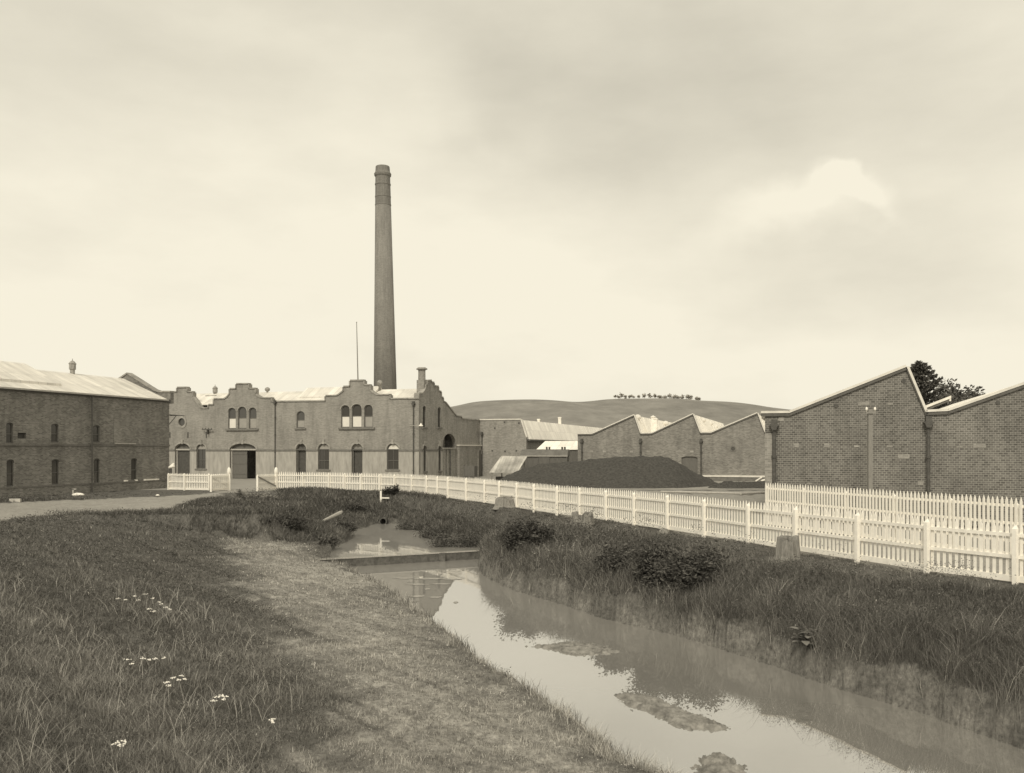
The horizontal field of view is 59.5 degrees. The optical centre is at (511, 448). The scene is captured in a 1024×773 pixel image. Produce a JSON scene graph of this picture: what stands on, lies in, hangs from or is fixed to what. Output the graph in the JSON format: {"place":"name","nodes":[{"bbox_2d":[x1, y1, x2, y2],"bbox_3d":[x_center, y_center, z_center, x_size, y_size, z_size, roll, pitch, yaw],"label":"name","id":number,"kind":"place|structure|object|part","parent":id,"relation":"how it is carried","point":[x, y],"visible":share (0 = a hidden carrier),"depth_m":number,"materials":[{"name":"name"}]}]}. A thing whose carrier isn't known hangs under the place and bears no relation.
{"place":"outdoors","nodes":[
{"label":"outdoors","id":0,"kind":"place"},
{"bbox_2d":[169,367,481,480],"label":"mill building","id":1,"kind":"structure","parent":0,"point":[248,431],"depth_m":92.40,"materials":[{"name":"brick"}]},
{"bbox_2d":[176,416,186,427],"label":"round window","id":2,"kind":"structure","parent":1,"relation":"in","point":[183,421],"depth_m":96.52,"materials":[{"name":"grey stone"}]},
{"bbox_2d":[178,450,189,477],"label":"door","id":3,"kind":"structure","parent":1,"relation":"in","point":[183,455],"depth_m":96.74,"materials":[{"name":"paint"}]},
{"bbox_2d":[195,440,206,469],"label":"window","id":4,"kind":"structure","parent":1,"relation":"in","point":[201,453],"depth_m":95.84,"materials":[{"name":"grey glass"}]},
{"bbox_2d":[229,408,235,428],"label":"window","id":5,"kind":"structure","parent":1,"relation":"in","point":[232,412],"depth_m":94.63,"materials":[{"name":"white glass"}]},
{"bbox_2d":[233,450,246,477],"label":"door","id":6,"kind":"structure","parent":1,"relation":"in","point":[239,456],"depth_m":94.49,"materials":[{"name":"wood"}]},
{"bbox_2d":[239,407,245,428],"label":"window","id":7,"kind":"structure","parent":1,"relation":"in","point":[242,411],"depth_m":94.24,"materials":[{"name":"grey glass"}]},
{"bbox_2d":[249,408,256,428],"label":"window","id":8,"kind":"structure","parent":1,"relation":"in","point":[252,413],"depth_m":93.85,"materials":[{"name":"grey glass"}]},
{"bbox_2d":[294,411,305,429],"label":"window","id":9,"kind":"structure","parent":1,"relation":"in","point":[300,415],"depth_m":92.04,"materials":[{"name":"grey glass"}]},
{"bbox_2d":[299,450,305,478],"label":"door","id":10,"kind":"structure","parent":1,"relation":"in","point":[302,453],"depth_m":92.26,"materials":[{"name":"paint"}]},
{"bbox_2d":[316,439,330,470],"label":"window","id":11,"kind":"structure","parent":1,"relation":"in","point":[323,453],"depth_m":91.23,"materials":[{"name":"grey glass"}]},
{"bbox_2d":[342,406,349,427],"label":"window","id":12,"kind":"structure","parent":1,"relation":"in","point":[345,409],"depth_m":90.45,"materials":[{"name":"white glass"}]},
{"bbox_2d":[352,404,361,426],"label":"window","id":13,"kind":"structure","parent":1,"relation":"in","point":[356,409],"depth_m":90.06,"materials":[{"name":"white glass"}]},
{"bbox_2d":[356,322,358,378],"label":"flagpole","id":14,"kind":"object","parent":1,"relation":"on","point":[357,353],"visible":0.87,"depth_m":90.86,"materials":[{"name":"white wood"}]},
{"bbox_2d":[355,450,361,479],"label":"door","id":15,"kind":"structure","parent":1,"relation":"in","point":[358,453],"depth_m":90.26,"materials":[{"name":"paint"}]},
{"bbox_2d":[365,405,372,426],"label":"window","id":16,"kind":"structure","parent":1,"relation":"in","point":[368,409],"depth_m":89.64,"materials":[{"name":"grey glass"}]},
{"bbox_2d":[385,439,400,470],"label":"window","id":17,"kind":"structure","parent":1,"relation":"in","point":[393,454],"depth_m":88.81,"materials":[{"name":"grey glass"}]},
{"bbox_2d":[422,406,427,428],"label":"window","id":18,"kind":"structure","parent":1,"relation":"in","point":[423,427],"depth_m":89.36,"materials":[{"name":"grey glass"}]},
{"bbox_2d":[422,441,427,472],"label":"window","id":19,"kind":"structure","parent":1,"relation":"in","point":[424,444],"depth_m":89.42,"materials":[{"name":"black glass"}]},
{"bbox_2d":[437,408,442,428],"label":"window","id":20,"kind":"structure","parent":1,"relation":"in","point":[438,427],"depth_m":92.98,"materials":[{"name":"black glass"}]},
{"bbox_2d":[437,442,442,471],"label":"window","id":21,"kind":"structure","parent":1,"relation":"in","point":[439,442],"depth_m":93.10,"materials":[{"name":"black glass"}]},
{"bbox_2d":[479,451,480,475],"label":"door","id":22,"kind":"structure","parent":1,"relation":"in","point":[479,451],"depth_m":103.34,"materials":[{"name":"wood"}]},
{"bbox_2d":[327,524,481,557],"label":"pond water","id":23,"kind":"structure","parent":0,"point":[379,539],"depth_m":44.94,"materials":[{"name":"grey liquid"}]},
{"bbox_2d":[0,476,1023,772],"bbox_3d":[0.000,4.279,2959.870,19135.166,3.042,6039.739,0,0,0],"label":"ground","id":24,"kind":"structure","parent":0,"point":[884,684],"depth_m":21.22,"materials":[{"name":"plant"}]},
{"bbox_2d":[9,499,21,501],"bbox_3d":[-29.831,3.100,53.846,0.620,0.200,0.220,0,0,-6],"label":"stone block","id":25,"kind":"object","parent":24,"relation":"on","point":[16,500],"depth_m":53.75,"materials":[{"name":"white stone"}]},
{"bbox_2d":[72,493,83,495],"bbox_3d":[-29.165,3.092,60.210,0.890,0.287,0.412,0,0,0],"label":"limewashed stone","id":26,"kind":"object","parent":24,"relation":"on","point":[78,494],"visible":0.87,"depth_m":60.08,"materials":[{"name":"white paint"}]},
{"bbox_2d":[0,359,183,497],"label":"store building","id":27,"kind":"structure","parent":24,"relation":"on","point":[64,433],"depth_m":64.78,"materials":[{"name":"brick"}]},
{"bbox_2d":[4,423,16,445],"bbox_3d":[-32.943,-0.960,58.785,0.260,1.505,0.917,0,0,18],"label":"window","id":28,"kind":"structure","parent":27,"relation":"in","point":[9,425],"depth_m":58.85,"materials":[{"name":"black glass"}]},
{"bbox_2d":[7,460,17,488],"bbox_3d":[-32.928,1.671,58.833,0.260,1.930,0.938,0,0,18],"label":"window","id":29,"kind":"structure","parent":27,"relation":"in","point":[9,462],"depth_m":58.92,"materials":[{"name":"black glass"}]},
{"bbox_2d":[49,424,61,444],"bbox_3d":[-31.782,-1.014,62.322,0.260,1.462,1.008,0,0,18],"label":"window","id":30,"kind":"structure","parent":27,"relation":"in","point":[54,427],"depth_m":62.38,"materials":[{"name":"black glass"}]},
{"bbox_2d":[51,459,61,486],"bbox_3d":[-31.768,1.686,62.364,0.260,1.912,1.009,0,0,18],"label":"window","id":31,"kind":"structure","parent":27,"relation":"in","point":[54,462],"depth_m":62.44,"materials":[{"name":"black glass"}]},
{"bbox_2d":[93,425,102,444],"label":"window","id":32,"kind":"structure","parent":27,"relation":"in","point":[95,428],"depth_m":66.05,"materials":[{"name":"black glass"}]},
{"bbox_2d":[93,459,102,485],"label":"window","id":33,"kind":"structure","parent":27,"relation":"in","point":[96,462],"depth_m":66.15,"materials":[{"name":"black glass"}]},
{"bbox_2d":[129,458,139,480],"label":"window","id":34,"kind":"structure","parent":27,"relation":"in","point":[133,461],"depth_m":69.78,"materials":[{"name":"black glass"}]},
{"bbox_2d":[111,739,126,772],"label":"wildflower clump","id":35,"kind":"object","parent":24,"relation":"on","point":[125,741],"visible":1,"depth_m":11.55,"materials":[{"name":"white plant"}]},
{"bbox_2d":[116,593,171,626],"bbox_3d":[-9.081,3.930,21.872,1.124,0.699,2.963,0,0,-34],"label":"wildflower clump","id":36,"kind":"object","parent":24,"relation":"on","point":[150,608],"visible":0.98,"depth_m":21.79,"materials":[{"name":"white plant"}]},
{"bbox_2d":[124,657,165,682],"bbox_3d":[-6.756,4.026,16.183,0.497,0.543,0.994,0,0,14],"label":"wildflower clump","id":37,"kind":"object","parent":24,"relation":"on","point":[143,658],"visible":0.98,"depth_m":16.40,"materials":[{"name":"white plant"}]},
{"bbox_2d":[0,560,304,772],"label":"seeding grass","id":38,"kind":"structure","parent":24,"relation":"on","point":[170,603],"depth_m":15.53,"materials":[{"name":"plant"}]},
{"bbox_2d":[168,463,174,486],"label":"post lamp","id":39,"kind":"object","parent":24,"relation":"on","point":[171,466],"visible":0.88,"depth_m":72.30,"materials":[{"name":"metal"}]},
{"bbox_2d":[163,675,186,708],"bbox_3d":[-5.710,4.115,15.081,0.276,0.574,1.151,0,0,-6],"label":"wildflower clump","id":40,"kind":"object","parent":24,"relation":"on","point":[175,685],"visible":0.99,"depth_m":15.35,"materials":[{"name":"white plant"}]},
{"bbox_2d":[167,467,230,491],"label":"picket fence","id":41,"kind":"object","parent":24,"relation":"on","point":[214,482],"visible":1,"depth_m":68.89,"materials":[{"name":"white paint"}]},
{"bbox_2d":[210,694,228,727],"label":"wildflower clump","id":42,"kind":"object","parent":24,"relation":"on","point":[222,695],"visible":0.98,"depth_m":14.44,"materials":[{"name":"white plant"}]},
{"bbox_2d":[228,489,277,500],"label":"dry tussock","id":43,"kind":"object","parent":24,"relation":"on","point":[244,494],"visible":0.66,"depth_m":55.58,"materials":[{"name":"grey plant"}]},
{"bbox_2d":[269,718,275,748],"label":"wildflower clump","id":44,"kind":"object","parent":24,"relation":"on","point":[272,720],"visible":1,"depth_m":13.22,"materials":[{"name":"white plant"}]},
{"bbox_2d":[259,510,309,530],"bbox_3d":[-11.205,3.570,44.488,2.616,1.248,2.371,0,0,0],"label":"bank shrub","id":45,"kind":"object","parent":24,"relation":"on","point":[293,521],"visible":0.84,"depth_m":43.98,"materials":[{"name":"grey plant"}]},
{"bbox_2d":[313,534,343,547],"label":"bank shrub","id":46,"kind":"object","parent":24,"relation":"on","point":[331,540],"visible":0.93,"depth_m":42.31,"materials":[{"name":"grey plant"}]},
{"bbox_2d":[323,511,342,520],"bbox_3d":[-10.150,3.828,50.338,0.245,0.612,1.957,0,0,29],"label":"fallen log","id":47,"kind":"object","parent":24,"relation":"on","point":[338,513],"visible":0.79,"depth_m":50.50,"materials":[{"name":"grey wood"}]},
{"bbox_2d":[0,486,670,772],"bbox_3d":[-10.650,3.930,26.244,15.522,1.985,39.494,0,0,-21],"label":"tall grass","id":48,"kind":"structure","parent":24,"relation":"on","point":[108,712],"depth_m":16.47,"materials":[{"name":"plant"}]},
{"bbox_2d":[0,485,682,772],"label":"turf grass","id":49,"kind":"structure","parent":24,"relation":"on","point":[289,502],"depth_m":25.08,"materials":[{"name":"plant"}]},
{"bbox_2d":[327,519,358,531],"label":"bank shrub","id":50,"kind":"object","parent":24,"relation":"on","point":[351,527],"visible":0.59,"depth_m":48.70,"materials":[{"name":"grey plant"}]},
{"bbox_2d":[337,501,372,512],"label":"bank shrub","id":51,"kind":"object","parent":24,"relation":"on","point":[359,507],"visible":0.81,"depth_m":57.69,"materials":[{"name":"grey plant"}]},
{"bbox_2d":[379,517,387,523],"bbox_3d":[-8.212,4.630,57.500,0.480,0.480,0.900,0,0,0],"label":"culvert pipe","id":52,"kind":"object","parent":24,"relation":"in","point":[385,518],"visible":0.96,"depth_m":57.21,"materials":[{"name":"concrete"}]},
{"bbox_2d":[380,491,388,501],"bbox_3d":[-8.647,3.360,60.870,0.635,1.000,0.100,0,0,0],"label":"white stake","id":53,"kind":"object","parent":24,"relation":"on","point":[381,497],"visible":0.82,"depth_m":60.82,"materials":[{"name":"paint"}]},
{"bbox_2d":[374,164,396,389],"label":"factory chimney","id":54,"kind":"object","parent":24,"relation":"on","point":[384,350],"visible":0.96,"depth_m":111.03,"materials":[{"name":"brick"}]},
{"bbox_2d":[382,483,399,495],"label":"flax plant","id":55,"kind":"object","parent":24,"relation":"on","point":[391,490],"visible":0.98,"depth_m":62.09,"materials":[{"name":"grey plant"}]},
{"bbox_2d":[320,550,479,566],"bbox_3d":[-4.344,5.149,40.064,8.486,0.902,0.278,0,0,-27],"label":"weir","id":56,"kind":"object","parent":24,"relation":"on","point":[407,558],"visible":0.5,"depth_m":39.95,"materials":[{"name":"grey concrete"}]},
{"bbox_2d":[395,519,432,529],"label":"bank shrub","id":57,"kind":"object","parent":24,"relation":"on","point":[404,526],"visible":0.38,"depth_m":53.10,"materials":[{"name":"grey plant"}]},
{"bbox_2d":[413,523,453,537],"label":"bank shrub","id":58,"kind":"object","parent":24,"relation":"on","point":[425,533],"visible":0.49,"depth_m":48.34,"materials":[{"name":"grey plant"}]},
{"bbox_2d":[426,525,486,547],"bbox_3d":[-2.637,4.799,44.679,3.718,1.964,3.214,0,0,0],"label":"bank shrub","id":59,"kind":"object","parent":24,"relation":"on","point":[459,542],"visible":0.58,"depth_m":44.01,"materials":[{"name":"grey plant"}]},
{"bbox_2d":[463,465,479,480],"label":"hand cart","id":60,"kind":"object","parent":24,"relation":"on","point":[470,472],"visible":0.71,"depth_m":87.84,"materials":[{"name":"wood"}]},
{"bbox_2d":[492,496,514,509],"bbox_3d":[-0.362,2.920,48.525,1.420,0.665,1.411,0,0,0],"label":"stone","id":61,"kind":"object","parent":24,"relation":"on","point":[505,502],"visible":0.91,"depth_m":48.12,"materials":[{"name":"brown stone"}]},
{"bbox_2d":[489,456,526,480],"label":"iron shelter","id":62,"kind":"object","parent":24,"relation":"on","point":[508,464],"visible":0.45,"depth_m":82.59,"materials":[{"name":"grey metal"}]},
{"bbox_2d":[493,512,557,549],"bbox_3d":[0.534,3.356,35.265,2.675,1.698,2.244,0,0,0],"label":"bank shrub","id":63,"kind":"object","parent":24,"relation":"on","point":[511,535],"visible":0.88,"depth_m":35.00,"materials":[{"name":"grey plant"}]},
{"bbox_2d":[479,417,601,476],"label":"weaving shed","id":64,"kind":"structure","parent":24,"relation":"on","point":[498,438],"depth_m":103.75,"materials":[{"name":"brick"}]},
{"bbox_2d":[520,447,569,468],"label":"goods wagon","id":65,"kind":"object","parent":24,"relation":"on","point":[540,456],"visible":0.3,"depth_m":85.77,"materials":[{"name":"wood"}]},
{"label":"door","id":66,"kind":"part","parent":65,"relation":"part of","materials":[{"name":"wood"}]},
{"bbox_2d":[537,441,577,461],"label":"lean to","id":67,"kind":"object","parent":24,"relation":"on","point":[572,446],"visible":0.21,"depth_m":96.92,"materials":[{"name":"metal"}]},
{"bbox_2d":[570,511,594,527],"bbox_3d":[3.032,3.060,38.491,1.291,0.759,1.350,0,0,22],"label":"tree stump","id":68,"kind":"object","parent":24,"relation":"on","point":[585,518],"visible":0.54,"depth_m":38.27,"materials":[{"name":"grey wood"}]},
{"bbox_2d":[499,456,717,487],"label":"coal heap","id":69,"kind":"object","parent":24,"relation":"on","point":[641,472],"visible":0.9,"depth_m":75.36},
{"bbox_2d":[587,539,640,572],"bbox_3d":[3.527,3.507,28.520,2.000,1.214,1.522,0,0,-38],"label":"bank shrub","id":70,"kind":"object","parent":24,"relation":"on","point":[604,558],"visible":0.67,"depth_m":28.23,"materials":[{"name":"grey plant"}]},
{"bbox_2d":[256,467,1023,583],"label":"picket fence","id":71,"kind":"object","parent":24,"relation":"on","point":[491,488],"visible":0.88,"depth_m":29.79,"materials":[{"name":"white paint"}]},
{"bbox_2d":[658,528,669,534],"bbox_3d":[5.798,3.182,34.026,0.447,0.386,0.406,0,0,-40],"label":"boulder","id":72,"kind":"object","parent":24,"relation":"on","point":[665,530],"visible":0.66,"depth_m":33.89,"materials":[{"name":"grey stone"}]},
{"bbox_2d":[316,512,1022,772],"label":"waterside reeds","id":73,"kind":"object","parent":24,"relation":"on","point":[989,678],"visible":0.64,"depth_m":21.11,"materials":[{"name":"grey plant"}]},
{"bbox_2d":[577,412,764,480],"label":"sawtooth mill","id":74,"kind":"object","parent":24,"relation":"on","point":[716,450],"visible":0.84,"depth_m":90.39,"materials":[{"name":"brick"},{"name":"bright iron"}]},
{"bbox_2d":[682,456,697,473],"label":"door","id":75,"kind":"structure","parent":74,"relation":"in","point":[691,462],"depth_m":90.41,"materials":[{"name":"grey wood"}]},
{"bbox_2d":[622,534,730,593],"bbox_3d":[4.698,3.504,26.055,3.236,1.941,2.320,0,0,32],"label":"bank shrub","id":76,"kind":"object","parent":24,"relation":"on","point":[673,567],"visible":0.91,"depth_m":25.67,"materials":[{"name":"grey plant"}]},
{"bbox_2d":[660,491,764,494],"bbox_3d":[15.131,3.120,63.882,8.587,0.179,3.362,0,0,0],"label":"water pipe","id":77,"kind":"object","parent":24,"relation":"on","point":[740,493],"visible":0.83,"depth_m":63.71,"materials":[{"name":"grey metal"}]},
{"bbox_2d":[435,493,1023,726],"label":"bank grass","id":78,"kind":"structure","parent":24,"relation":"on","point":[979,636],"depth_m":21.61,"materials":[{"name":"plant"}]},
{"bbox_2d":[708,481,764,488],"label":"earth bank","id":79,"kind":"structure","parent":24,"relation":"on","point":[736,485],"depth_m":73.12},
{"bbox_2d":[771,535,800,565],"bbox_3d":[8.237,2.992,26.596,0.996,0.872,1.029,0,0,0],"label":"tree stump","id":80,"kind":"object","parent":24,"relation":"on","point":[787,547],"visible":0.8,"depth_m":26.38,"materials":[{"name":"grey wood"}]},
{"bbox_2d":[791,626,822,645],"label":"dock plant","id":81,"kind":"object","parent":24,"relation":"on","point":[802,636],"visible":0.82,"depth_m":20.18,"materials":[{"name":"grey plant"}]},
{"bbox_2d":[865,407,875,526],"bbox_3d":[14.587,0.751,36.514,0.440,4.897,0.233,0,0,0],"label":"service pole","id":82,"kind":"object","parent":24,"relation":"on","point":[869,413],"visible":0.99,"depth_m":36.46,"materials":[{"name":"grey wood"}]},
{"bbox_2d":[761,365,1023,525],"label":"sawtooth mill","id":83,"kind":"object","parent":24,"relation":"on","point":[972,447],"visible":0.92,"depth_m":38.21,"materials":[{"name":"grey brick"}]},
{"bbox_2d":[765,483,1023,555],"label":"picket fence","id":84,"kind":"object","parent":24,"relation":"on","point":[950,501],"visible":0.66,"depth_m":30.25,"materials":[{"name":"white paint"}]},
{"bbox_2d":[910,360,971,408],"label":"conifer tree","id":85,"kind":"object","parent":24,"relation":"on","point":[922,374],"visible":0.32,"depth_m":83.11,"materials":[{"name":"black plant"}]},
{"bbox_2d":[934,384,958,408],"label":"broadleaf tree","id":86,"kind":"object","parent":24,"relation":"on","point":[951,393],"visible":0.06,"depth_m":86.11,"materials":[{"name":"grey plant"}]},
{"bbox_2d":[936,377,984,402],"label":"broadleaf tree","id":87,"kind":"object","parent":24,"relation":"on","point":[965,394],"visible":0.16,"depth_m":87.53,"materials":[{"name":"grey plant"}]},
{"bbox_2d":[0,0,1023,409],"label":"sky","id":88,"kind":"structure","parent":0,"point":[783,204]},
{"bbox_2d":[451,398,789,438],"bbox_3d":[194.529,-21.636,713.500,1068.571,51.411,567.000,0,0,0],"label":"hills","id":89,"kind":"structure","parent":0,"point":[601,413],"depth_m":695.50,"materials":[{"name":"plant"}]},
{"bbox_2d":[352,559,1023,772],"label":"creek water","id":90,"kind":"structure","parent":0,"point":[777,720],"depth_m":18.53,"materials":[{"name":"grey liquid"}]},
{"bbox_2d":[399,573,457,602],"bbox_3d":[-2.805,5.092,33.005,2.673,0.001,7.143,0,0,-14],"label":"floating scum","id":91,"kind":"object","parent":90,"relation":"on","point":[428,584],"visible":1,"depth_m":33.87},
{"bbox_2d":[525,641,620,655],"bbox_3d":[1.333,5.101,22.864,3.650,0.195,2.471,0,0,0],"label":"mud bar","id":92,"kind":"object","parent":90,"relation":"in","point":[577,648],"visible":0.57,"depth_m":22.72,"materials":[{"name":"grey soil"}]},
{"bbox_2d":[614,693,730,730],"bbox_3d":[3.027,5.091,17.430,2.851,0.196,3.240,0,0,0],"label":"mud bar","id":93,"kind":"object","parent":90,"relation":"in","point":[676,716],"visible":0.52,"depth_m":17.10,"materials":[{"name":"soil"}]},
{"bbox_2d":[690,752,747,772],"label":"mud bar","id":94,"kind":"object","parent":90,"relation":"in","point":[717,762],"visible":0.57,"depth_m":14.30,"materials":[{"name":"soil"}]}
]}

